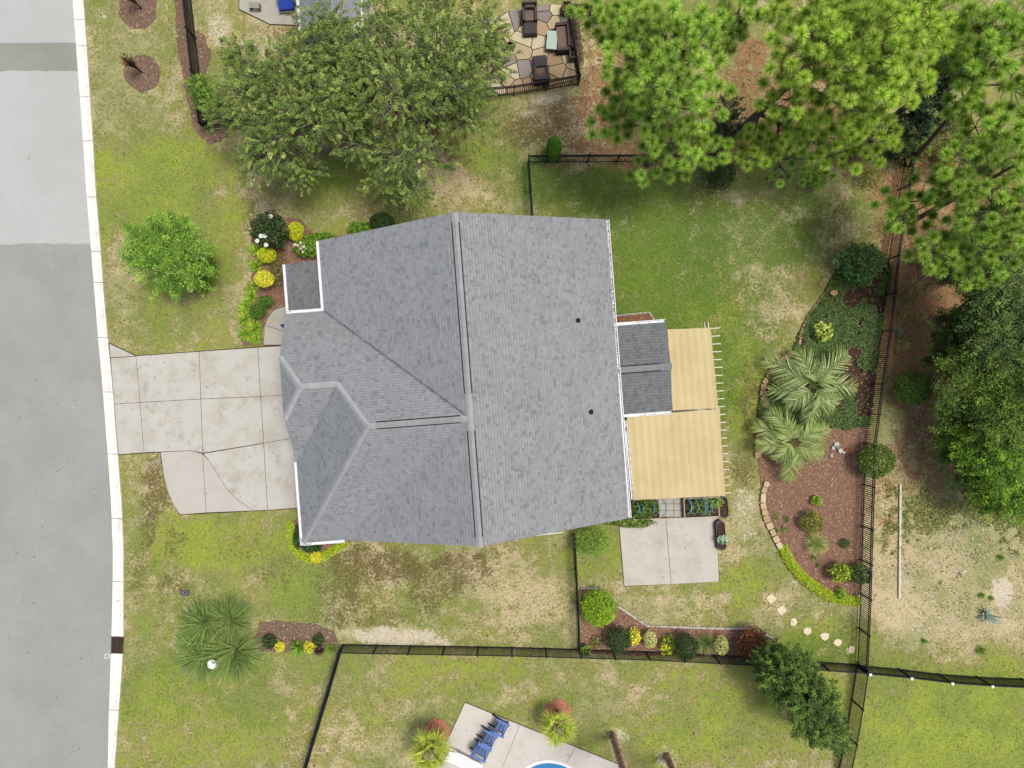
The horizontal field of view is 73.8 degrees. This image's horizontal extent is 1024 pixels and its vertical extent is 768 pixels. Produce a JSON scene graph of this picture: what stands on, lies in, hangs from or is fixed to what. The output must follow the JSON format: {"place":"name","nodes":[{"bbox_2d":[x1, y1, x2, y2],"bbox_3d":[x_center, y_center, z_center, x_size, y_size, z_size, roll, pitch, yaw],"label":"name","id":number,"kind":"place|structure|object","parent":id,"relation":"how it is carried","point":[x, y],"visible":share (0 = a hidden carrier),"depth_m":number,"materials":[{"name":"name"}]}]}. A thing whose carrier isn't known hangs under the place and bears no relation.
{"place":"outdoors","nodes":[
{"label":"outdoors","id":0,"kind":"place"},
{"bbox_2d":[0,42,112,767],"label":"road","id":1,"kind":"structure","parent":0,"point":[56,561],"depth_m":36.00,"materials":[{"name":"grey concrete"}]},
{"bbox_2d":[0,0,75,42],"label":"road patch","id":2,"kind":"object","parent":1,"relation":"on","point":[34,21],"visible":1,"depth_m":35.99,"materials":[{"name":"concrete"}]},
{"bbox_2d":[0,43,77,70],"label":"road patch","id":3,"kind":"object","parent":1,"relation":"on","point":[39,57],"visible":1,"depth_m":35.99,"materials":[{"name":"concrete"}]},
{"bbox_2d":[0,70,90,244],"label":"road patch","id":4,"kind":"object","parent":1,"relation":"on","point":[43,196],"visible":1,"depth_m":35.99,"materials":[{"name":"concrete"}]},
{"bbox_2d":[173,618,211,657],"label":"fountain grass","id":5,"kind":"object","parent":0,"point":[181,643],"depth_m":35.60,"materials":[{"name":"green plant"}]},
{"bbox_2d":[109,343,296,514],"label":"driveway","id":6,"kind":"structure","parent":0,"point":[242,421],"depth_m":35.95,"materials":[{"name":"concrete"}]},
{"bbox_2d":[191,251,217,293],"bbox_3d":[-16.114,-5.835,35.629,1.464,0.822,2.260,0,90,0],"label":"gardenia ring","id":7,"kind":"object","parent":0,"point":[210,280],"visible":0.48,"depth_m":35.52,"materials":[{"name":"green plant"}]},
{"bbox_2d":[445,748,482,767],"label":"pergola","id":8,"kind":"object","parent":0,"point":[450,760],"visible":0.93,"depth_m":35.59,"materials":[{"name":"white wood"}]},
{"bbox_2d":[84,0,1023,767],"bbox_3d":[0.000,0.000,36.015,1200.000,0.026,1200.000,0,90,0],"label":"ground","id":9,"kind":"structure","parent":0,"point":[544,112],"depth_m":36.02,"materials":[{"name":"green plant"}]},
{"bbox_2d":[73,0,123,767],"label":"kerb","id":10,"kind":"structure","parent":9,"relation":"on","point":[116,665],"depth_m":35.98,"materials":[{"name":"concrete"}]},
{"bbox_2d":[119,0,156,28],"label":"mulch ring","id":11,"kind":"object","parent":9,"relation":"on","point":[133,15],"visible":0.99,"depth_m":35.98,"materials":[{"name":"brown soil"}]},
{"bbox_2d":[124,54,160,91],"bbox_3d":[-19.515,-16.400,35.984,1.958,0.092,1.973,0,90,0],"label":"mulch ring","id":12,"kind":"object","parent":9,"relation":"on","point":[148,67],"visible":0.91,"depth_m":35.98,"materials":[{"name":"brown soil"}]},
{"bbox_2d":[116,209,219,301],"bbox_3d":[-16.571,-6.227,33.912,5.045,4.389,4.465,0,90,0],"label":"front yard tree","id":13,"kind":"object","parent":9,"relation":"on","point":[155,257],"visible":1,"depth_m":32.59,"materials":[{"name":"green plant"}]},
{"bbox_2d":[174,0,229,143],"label":"mulch bed","id":14,"kind":"object","parent":9,"relation":"on","point":[219,134],"visible":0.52,"depth_m":35.98,"materials":[{"name":"brown wood"}]},
{"bbox_2d":[171,629,232,690],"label":"fountain grass","id":15,"kind":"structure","parent":9,"relation":"on","point":[197,666],"depth_m":35.47,"materials":[{"name":"green plant"}]},
{"bbox_2d":[172,593,233,651],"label":"fountain grass","id":16,"kind":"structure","parent":9,"relation":"on","point":[199,616],"depth_m":35.53,"materials":[{"name":"green plant"}]},
{"bbox_2d":[196,31,210,73],"bbox_3d":[-16.262,-17.521,35.985,0.743,0.090,2.354,-4,90,0],"label":"mulch bed","id":17,"kind":"object","parent":9,"relation":"on","point":[204,53],"visible":1,"depth_m":35.98,"materials":[{"name":"brown wood"}]},
{"bbox_2d":[184,73,223,113],"bbox_3d":[-15.311,-14.399,34.688,1.636,2.848,2.320,-29,90,0],"label":"shrub","id":18,"kind":"object","parent":9,"relation":"on","point":[198,89],"visible":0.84,"depth_m":33.74,"materials":[{"name":"green plant"}]},
{"bbox_2d":[189,621,265,691],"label":"fountain grass","id":19,"kind":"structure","parent":9,"relation":"on","point":[239,658],"depth_m":35.49,"materials":[{"name":"green plant"}]},
{"bbox_2d":[203,592,259,650],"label":"fountain grass","id":20,"kind":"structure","parent":9,"relation":"on","point":[233,615],"depth_m":35.59,"materials":[{"name":"green plant"}]},
{"bbox_2d":[239,0,297,25],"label":"neighbour porch","id":21,"kind":"object","parent":9,"relation":"on","point":[270,13],"visible":0.79,"depth_m":35.96,"materials":[{"name":"concrete"}]},
{"bbox_2d":[263,306,285,345],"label":"front walk","id":22,"kind":"structure","parent":9,"relation":"on","point":[273,332],"depth_m":35.96,"materials":[{"name":"concrete"}]},
{"bbox_2d":[197,0,373,196],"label":"spreading tree","id":23,"kind":"object","parent":9,"relation":"on","point":[316,117],"visible":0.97,"depth_m":30.02,"materials":[{"name":"green plant"}]},
{"bbox_2d":[240,213,343,346],"bbox_3d":[-11.434,-5.491,35.982,5.884,0.096,7.038,0,90,0],"label":"mulch bed","id":24,"kind":"object","parent":9,"relation":"on","point":[276,293],"visible":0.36,"depth_m":35.98,"materials":[{"name":"brown wood"}]},
{"bbox_2d":[254,270,274,287],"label":"ball shrub","id":25,"kind":"object","parent":24,"relation":"on","point":[268,277],"visible":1,"depth_m":34.64,"materials":[{"name":"yellow plant"}]},
{"bbox_2d":[247,209,289,250],"bbox_3d":[-12.400,-7.931,34.987,2.031,2.088,2.074,0,90,0],"label":"gardenia bush","id":26,"kind":"object","parent":24,"relation":"on","point":[267,219],"visible":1,"depth_m":34.48,"materials":[{"name":"green plant"}]},
{"bbox_2d":[291,239,316,258],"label":"rose bush","id":27,"kind":"object","parent":24,"relation":"on","point":[300,244],"visible":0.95,"depth_m":35.27,"materials":[{"name":"green plant"}]},
{"bbox_2d":[254,620,337,652],"bbox_3d":[-11.374,13.335,35.982,4.431,0.096,1.749,0,90,0],"label":"mulch bed","id":28,"kind":"object","parent":9,"relation":"on","point":[285,632],"visible":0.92,"depth_m":35.98,"materials":[{"name":"brown wood"}]},
{"bbox_2d":[303,651,341,767],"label":"wire fence","id":29,"kind":"object","parent":9,"relation":"on","point":[323,705],"visible":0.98,"depth_m":35.32,"materials":[{"name":"black metal"}]},
{"bbox_2d":[293,516,352,555],"bbox_3d":[-10.109,8.412,35.983,3.517,0.094,2.237,24,90,0],"label":"mulch bed","id":30,"kind":"object","parent":9,"relation":"on","point":[324,546],"visible":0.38,"depth_m":35.98,"materials":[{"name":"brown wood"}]},
{"bbox_2d":[286,521,349,564],"bbox_3d":[-10.442,8.572,35.893,3.537,0.258,1.863,18,90,0],"label":"edging hedge","id":31,"kind":"object","parent":30,"relation":"on","point":[330,551],"visible":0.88,"depth_m":35.85,"materials":[{"name":"yellow plant"}]},
{"bbox_2d":[296,0,374,54],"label":"neighbour house","id":32,"kind":"structure","parent":9,"relation":"on","point":[348,5],"depth_m":32.59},
{"bbox_2d":[182,0,580,129],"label":"picket fence","id":33,"kind":"object","parent":9,"relation":"on","point":[195,61],"visible":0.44,"depth_m":35.21,"materials":[{"name":"black metal"}]},
{"bbox_2d":[369,212,395,228],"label":"dark shrub","id":34,"kind":"object","parent":9,"relation":"on","point":[374,223],"visible":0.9,"depth_m":34.81,"materials":[{"name":"green plant"}]},
{"bbox_2d":[328,0,523,211],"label":"spreading tree","id":35,"kind":"object","parent":9,"relation":"on","point":[470,57],"visible":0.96,"depth_m":29.98,"materials":[{"name":"green plant"}]},
{"bbox_2d":[423,718,450,742],"bbox_3d":[-3.919,18.356,35.984,1.479,0.092,1.346,33,90,0],"label":"mulch ring","id":36,"kind":"object","parent":9,"relation":"on","point":[441,724],"visible":0.59,"depth_m":35.98,"materials":[{"name":"brown soil"}]},
{"bbox_2d":[404,727,456,767],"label":"fan palm","id":37,"kind":"object","parent":36,"relation":"on","point":[440,746],"visible":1,"depth_m":34.03,"materials":[{"name":"green plant"}]},
{"bbox_2d":[278,212,671,547],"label":"house","id":38,"kind":"structure","parent":9,"relation":"on","point":[479,380],"depth_m":31.09,"materials":[{"name":"grey"}]},
{"bbox_2d":[476,4,576,94],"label":"flagstone patio","id":39,"kind":"structure","parent":9,"relation":"on","point":[560,66],"depth_m":35.95,"materials":[{"name":"stone"}]},
{"bbox_2d":[522,0,537,25],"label":"wicker armchair","id":40,"kind":"object","parent":39,"relation":"on","point":[529,11],"visible":0.99,"depth_m":35.36,"materials":[{"name":"wicker"}]},
{"bbox_2d":[555,20,573,55],"bbox_3d":[2.722,-18.059,35.525,0.850,0.850,1.450,-5,90,0],"label":"wicker loveseat","id":41,"kind":"object","parent":39,"relation":"on","point":[565,42],"visible":0.88,"depth_m":35.52,"materials":[{"name":"wicker"}]},
{"bbox_2d":[436,702,627,767],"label":"pool deck","id":42,"kind":"structure","parent":9,"relation":"on","point":[521,749],"depth_m":35.96,"materials":[{"name":"concrete"}]},
{"bbox_2d":[525,760,572,767],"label":"swimming pool","id":43,"kind":"structure","parent":42,"relation":"in","point":[547,764],"depth_m":35.92,"materials":[{"name":"blue liquid"}]},
{"bbox_2d":[545,135,561,162],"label":"columnar shrub","id":44,"kind":"object","parent":9,"relation":"on","point":[555,144],"visible":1,"depth_m":34.25,"materials":[{"name":"green plant"}]},
{"bbox_2d":[544,698,570,724],"bbox_3d":[2.391,17.310,35.983,1.451,0.093,1.307,-25,90,0],"label":"mulch ring","id":45,"kind":"object","parent":9,"relation":"on","point":[560,704],"visible":0.56,"depth_m":35.98,"materials":[{"name":"brown soil"}]},
{"bbox_2d":[537,708,577,747],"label":"fan palm","id":46,"kind":"object","parent":45,"relation":"on","point":[555,739],"visible":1,"depth_m":34.15,"materials":[{"name":"green plant"}]},
{"bbox_2d":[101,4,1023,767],"bbox_3d":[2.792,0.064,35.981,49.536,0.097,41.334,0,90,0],"label":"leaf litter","id":47,"kind":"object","parent":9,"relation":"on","point":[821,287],"visible":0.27,"depth_m":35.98,"materials":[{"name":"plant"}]},
{"bbox_2d":[572,533,580,656],"bbox_3d":[3.377,10.909,35.395,0.123,1.230,6.074,-3,90,0],"label":"picket fence","id":48,"kind":"object","parent":9,"relation":"on","point":[577,599],"visible":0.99,"depth_m":35.09,"materials":[{"name":"black metal"}]},
{"bbox_2d":[572,13,583,64],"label":"fence hedge","id":49,"kind":"object","parent":9,"relation":"on","point":[578,40],"visible":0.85,"depth_m":35.52,"materials":[{"name":"green plant"}]},
{"bbox_2d":[571,525,610,556],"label":"lacy shrub","id":50,"kind":"object","parent":9,"relation":"on","point":[597,546],"visible":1,"depth_m":34.92,"materials":[{"name":"green plant"}]},
{"bbox_2d":[337,644,867,674],"bbox_3d":[4.617,14.139,35.395,27.115,1.230,0.349,2,90,0],"label":"wire fence","id":51,"kind":"object","parent":9,"relation":"on","point":[614,656],"visible":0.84,"depth_m":35.35,"materials":[{"name":"black metal"}]},
{"bbox_2d":[609,731,626,767],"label":"palm trunk","id":52,"kind":"object","parent":9,"relation":"on","point":[617,748],"visible":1,"depth_m":34.35,"materials":[{"name":"brown plant"}]},
{"bbox_2d":[604,516,656,528],"bbox_3d":[6.167,7.218,35.742,2.860,0.586,0.737,0,90,0],"label":"herb patch","id":53,"kind":"object","parent":9,"relation":"on","point":[626,523],"visible":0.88,"depth_m":35.62,"materials":[{"name":"green plant"}]},
{"bbox_2d":[632,499,666,520],"bbox_3d":[7.148,6.553,35.530,1.673,0.940,1.138,0,90,0],"label":"raised planter","id":54,"kind":"object","parent":9,"relation":"on","point":[657,515],"visible":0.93,"depth_m":35.58,"materials":[{"name":"wood"}]},
{"bbox_2d":[631,499,658,520],"bbox_3d":[6.883,6.519,35.559,1.543,0.945,1.189,0,90,0],"label":"herb patch","id":55,"kind":"object","parent":54,"relation":"in","point":[648,504],"visible":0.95,"depth_m":35.28,"materials":[{"name":"green plant"}]},
{"bbox_2d":[585,0,739,188],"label":"pine tree","id":56,"kind":"object","parent":9,"relation":"on","point":[659,78],"visible":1,"depth_m":26.76,"materials":[{"name":"green plant"}]},
{"bbox_2d":[619,517,719,586],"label":"patio slab","id":57,"kind":"structure","parent":9,"relation":"on","point":[659,555],"depth_m":35.95,"materials":[{"name":"concrete"}]},
{"bbox_2d":[564,0,776,97],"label":"pine tree","id":58,"kind":"object","parent":9,"relation":"on","point":[738,32],"visible":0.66,"depth_m":27.60,"materials":[{"name":"green plant"}]},
{"bbox_2d":[659,498,681,517],"bbox_3d":[8.301,6.519,35.986,1.294,0.068,1.108,0,90,0],"label":"paver landing","id":59,"kind":"object","parent":9,"relation":"on","point":[674,507],"visible":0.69,"depth_m":35.95,"materials":[{"name":"concrete"}]},
{"bbox_2d":[625,408,720,429],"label":"covered patio","id":60,"kind":"structure","parent":9,"relation":"on","point":[690,410],"depth_m":35.96,"materials":[{"name":"brown wood"}]},
{"bbox_2d":[624,322,730,499],"bbox_3d":[8.201,1.358,34.859,5.296,2.283,8.853,0,90,0],"label":"pergola","id":61,"kind":"object","parent":60,"relation":"on","point":[676,455],"visible":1,"depth_m":33.75,"materials":[{"name":"wood"}]},
{"bbox_2d":[580,588,772,659],"bbox_3d":[8.705,12.662,35.983,10.219,0.095,3.830,0,90,0],"label":"mulch bed","id":62,"kind":"object","parent":9,"relation":"on","point":[626,621],"visible":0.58,"depth_m":35.98,"materials":[{"name":"brown wood"}]},
{"bbox_2d":[580,587,617,627],"bbox_3d":[4.478,11.503,35.142,1.993,1.777,2.017,0,90,0],"label":"side shrub","id":63,"kind":"object","parent":62,"relation":"on","point":[589,615],"visible":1,"depth_m":34.70,"materials":[{"name":"green plant"}]},
{"bbox_2d":[604,625,632,653],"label":"side shrub","id":64,"kind":"object","parent":62,"relation":"on","point":[610,639],"visible":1,"depth_m":35.02,"materials":[{"name":"green plant"}]},
{"bbox_2d":[672,632,698,659],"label":"side shrub","id":65,"kind":"object","parent":62,"relation":"on","point":[687,653],"visible":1,"depth_m":35.02,"materials":[{"name":"green plant"}]},
{"bbox_2d":[736,625,768,660],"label":"side shrub","id":66,"kind":"object","parent":62,"relation":"on","point":[745,642],"visible":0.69,"depth_m":34.92,"materials":[{"name":"red plant"}]},
{"bbox_2d":[581,587,772,637],"bbox_3d":[8.569,12.487,35.961,10.403,0.119,1.326,15,90,0],"label":"paver edging","id":67,"kind":"object","parent":9,"relation":"on","point":[685,627],"visible":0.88,"depth_m":35.91,"materials":[{"name":"stone"}]},
{"bbox_2d":[682,496,719,517],"bbox_3d":[9.897,6.448,35.530,1.892,0.940,1.138,0,90,0],"label":"raised planter","id":68,"kind":"object","parent":9,"relation":"on","point":[690,500],"visible":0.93,"depth_m":35.66,"materials":[{"name":"wood"}]},
{"bbox_2d":[705,160,735,190],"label":"round bush","id":69,"kind":"object","parent":9,"relation":"on","point":[730,175],"visible":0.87,"depth_m":34.84,"materials":[{"name":"green plant"}]},
{"bbox_2d":[714,519,726,550],"bbox_3d":[10.927,7.918,35.810,0.467,0.380,1.584,-5,90,0],"label":"trough planter","id":70,"kind":"object","parent":9,"relation":"on","point":[719,526],"visible":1,"depth_m":35.69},
{"bbox_2d":[528,151,915,672],"bbox_3d":[10.769,1.405,35.395,19.886,1.230,26.657,0,90,0],"label":"picket fence","id":71,"kind":"object","parent":9,"relation":"on","point":[871,565],"visible":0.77,"depth_m":35.25,"materials":[{"name":"black metal"}]},
{"bbox_2d":[704,94,746,152],"bbox_3d":[10.481,-13.084,34.487,2.183,3.263,3.043,0,90,0],"label":"dark understory","id":72,"kind":"object","parent":9,"relation":"on","point":[724,128],"visible":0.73,"depth_m":33.51,"materials":[{"name":"green plant"}]},
{"bbox_2d":[754,287,830,548],"bbox_3d":[14.199,1.528,35.918,2.684,0.204,14.123,11,90,0],"label":"stone edging","id":73,"kind":"object","parent":9,"relation":"on","point":[768,523],"visible":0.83,"depth_m":35.85,"materials":[{"name":"beige stone"}]},
{"bbox_2d":[761,158,837,187],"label":"pine sapling","id":74,"kind":"object","parent":9,"relation":"on","point":[808,167],"visible":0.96,"depth_m":33.98,"materials":[{"name":"green plant"}]},
{"bbox_2d":[746,636,853,758],"bbox_3d":[14.275,15.332,33.586,3.490,5.056,6.674,-37,90,0],"label":"dark tree","id":75,"kind":"object","parent":9,"relation":"on","point":[785,676],"visible":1,"depth_m":32.20,"materials":[{"name":"green plant"}]},
{"bbox_2d":[757,425,870,603],"bbox_3d":[15.957,6.824,35.982,6.034,0.096,9.714,0,90,0],"label":"mulch bed","id":76,"kind":"object","parent":9,"relation":"on","point":[841,493],"visible":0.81,"depth_m":35.98,"materials":[{"name":"brown wood"}]},
{"bbox_2d":[749,404,831,483],"bbox_3d":[14.421,2.727,35.183,4.016,1.734,4.021,-42,90,0],"label":"feather palm","id":77,"kind":"object","parent":76,"relation":"on","point":[812,431],"visible":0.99,"depth_m":34.76,"materials":[{"name":"green plant"}]},
{"bbox_2d":[799,510,824,533],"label":"island shrub","id":78,"kind":"object","parent":76,"relation":"on","point":[806,525],"visible":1,"depth_m":35.28,"materials":[{"name":"green plant"}]},
{"bbox_2d":[778,543,861,606],"bbox_3d":[16.025,10.364,35.844,5.366,0.355,1.312,36,90,0],"label":"edging hedge","id":79,"kind":"object","parent":76,"relation":"on","point":[801,576],"visible":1,"depth_m":35.80,"materials":[{"name":"green plant"}]},
{"bbox_2d":[826,562,852,582],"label":"island shrub","id":80,"kind":"object","parent":76,"relation":"on","point":[840,578],"visible":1,"depth_m":35.18,"materials":[{"name":"green plant"}]},
{"bbox_2d":[848,562,872,584],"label":"island shrub","id":81,"kind":"object","parent":76,"relation":"on","point":[862,576],"visible":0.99,"depth_m":35.16,"materials":[{"name":"green plant"}]},
{"bbox_2d":[855,442,895,478],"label":"bush","id":82,"kind":"object","parent":76,"relation":"on","point":[867,457],"visible":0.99,"depth_m":34.73,"materials":[{"name":"green plant"}]},
{"bbox_2d":[757,248,892,430],"bbox_3d":[16.534,-2.300,35.983,6.084,0.095,10.330,8,90,0],"label":"ground cover bed","id":83,"kind":"object","parent":9,"relation":"on","point":[864,381],"visible":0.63,"depth_m":35.98,"materials":[{"name":"plant"}]},
{"bbox_2d":[760,345,858,424],"bbox_3d":[15.407,0.059,35.097,5.242,1.907,4.331,0,90,0],"label":"feather palm","id":84,"kind":"object","parent":83,"relation":"on","point":[829,377],"visible":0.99,"depth_m":34.80,"materials":[{"name":"green plant"}]},
{"bbox_2d":[814,320,832,342],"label":"chartreuse plant","id":85,"kind":"object","parent":83,"relation":"on","point":[817,329],"visible":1,"depth_m":35.46,"materials":[{"name":"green plant"}]},
{"bbox_2d":[758,260,892,429],"bbox_3d":[16.506,-2.275,35.872,6.128,0.258,10.291,8,90,0],"label":"ground cover","id":86,"kind":"object","parent":83,"relation":"on","point":[848,333],"visible":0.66,"depth_m":35.87,"materials":[{"name":"green plant"}]},
{"bbox_2d":[831,240,886,284],"bbox_3d":[17.831,-6.236,35.115,2.820,1.839,2.342,0,90,0],"label":"glossy shrub","id":87,"kind":"object","parent":83,"relation":"on","point":[874,251],"visible":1,"depth_m":34.72,"materials":[{"name":"green plant"}]},
{"bbox_2d":[722,0,975,175],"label":"pine tree","id":88,"kind":"object","parent":9,"relation":"on","point":[856,32],"visible":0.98,"depth_m":25.40,"materials":[{"name":"green plant"}]},
{"bbox_2d":[839,669,868,767],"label":"wire fence","id":89,"kind":"object","parent":9,"relation":"on","point":[861,716],"visible":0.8,"depth_m":35.29,"materials":[{"name":"black metal"}]},
{"bbox_2d":[858,167,887,187],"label":"wild shrub","id":90,"kind":"object","parent":9,"relation":"on","point":[866,175],"visible":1,"depth_m":35.46,"materials":[{"name":"green plant"}]},
{"bbox_2d":[898,484,901,598],"bbox_3d":[20.439,8.302,35.950,0.110,0.100,6.010,1,90,0],"label":"timber","id":91,"kind":"object","parent":9,"relation":"on","point":[899,541],"visible":1,"depth_m":35.90,"materials":[{"name":"wood"}]},
{"bbox_2d":[891,369,934,405],"bbox_3d":[20.595,0.186,35.157,2.038,1.750,1.959,0,90,0],"label":"round bush","id":92,"kind":"object","parent":9,"relation":"on","point":[924,382],"visible":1,"depth_m":34.72,"materials":[{"name":"green plant"}]},
{"bbox_2d":[865,51,969,159],"bbox_3d":[19.382,-13.195,33.047,2.816,6.188,5.334,26,90,0],"label":"magnolia tree","id":93,"kind":"object","parent":9,"relation":"on","point":[920,116],"visible":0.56,"depth_m":32.09,"materials":[{"name":"green plant"}]},
{"bbox_2d":[893,103,980,168],"bbox_3d":[21.752,-12.550,34.815,4.832,2.597,3.375,9,90,0],"label":"undergrowth tree","id":94,"kind":"object","parent":9,"relation":"on","point":[947,127],"visible":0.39,"depth_m":34.26,"materials":[{"name":"green plant"}]},
{"bbox_2d":[857,664,1023,687],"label":"picket fence","id":95,"kind":"object","parent":9,"relation":"on","point":[943,679],"visible":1,"depth_m":35.33,"materials":[{"name":"black metal"}]},
{"bbox_2d":[867,100,1023,292],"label":"pine tree","id":96,"kind":"object","parent":9,"relation":"on","point":[942,179],"visible":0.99,"depth_m":28.23,"materials":[{"name":"green plant"}]},
{"bbox_2d":[917,303,985,374],"bbox_3d":[22.109,-1.923,34.468,3.086,3.308,4.194,0,90,0],"label":"undergrowth tree","id":97,"kind":"object","parent":9,"relation":"on","point":[945,337],"visible":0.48,"depth_m":33.80,"materials":[{"name":"green plant"}]},
{"bbox_2d":[882,137,1023,555],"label":"wild ground cover","id":98,"kind":"object","parent":9,"relation":"on","point":[936,466],"visible":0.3,"depth_m":35.90,"materials":[{"name":"green plant"}]},
{"bbox_2d":[927,384,992,511],"bbox_3d":[22.588,3.093,34.618,3.047,3.016,6.564,-11,90,0],"label":"undergrowth tree","id":99,"kind":"object","parent":9,"relation":"on","point":[943,452],"visible":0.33,"depth_m":33.90,"materials":[{"name":"green plant"}]},
{"bbox_2d":[907,0,1023,166],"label":"pine tree","id":100,"kind":"object","parent":9,"relation":"on","point":[990,43],"visible":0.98,"depth_m":25.38,"materials":[{"name":"green plant"}]},
{"bbox_2d":[926,339,1023,461],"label":"tree","id":101,"kind":"object","parent":9,"relation":"on","point":[996,407],"visible":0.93,"depth_m":31.73,"materials":[{"name":"green plant"}]},
{"bbox_2d":[929,222,1023,385],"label":"tree","id":102,"kind":"object","parent":9,"relation":"on","point":[1001,324],"visible":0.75,"depth_m":30.85,"materials":[{"name":"green plant"}]},
{"bbox_2d":[932,208,1023,288],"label":"undergrowth tree","id":103,"kind":"object","parent":9,"relation":"on","point":[949,276],"visible":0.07,"depth_m":33.84,"materials":[{"name":"green plant"}]},
{"bbox_2d":[941,419,1023,526],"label":"tree","id":104,"kind":"object","parent":9,"relation":"on","point":[1005,472],"visible":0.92,"depth_m":32.14,"materials":[{"name":"green plant"}]},
{"bbox_2d":[803,533,827,556],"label":"ornamental grass","id":105,"kind":"object","parent":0,"point":[817,544],"depth_m":35.73,"materials":[{"name":"green plant"}]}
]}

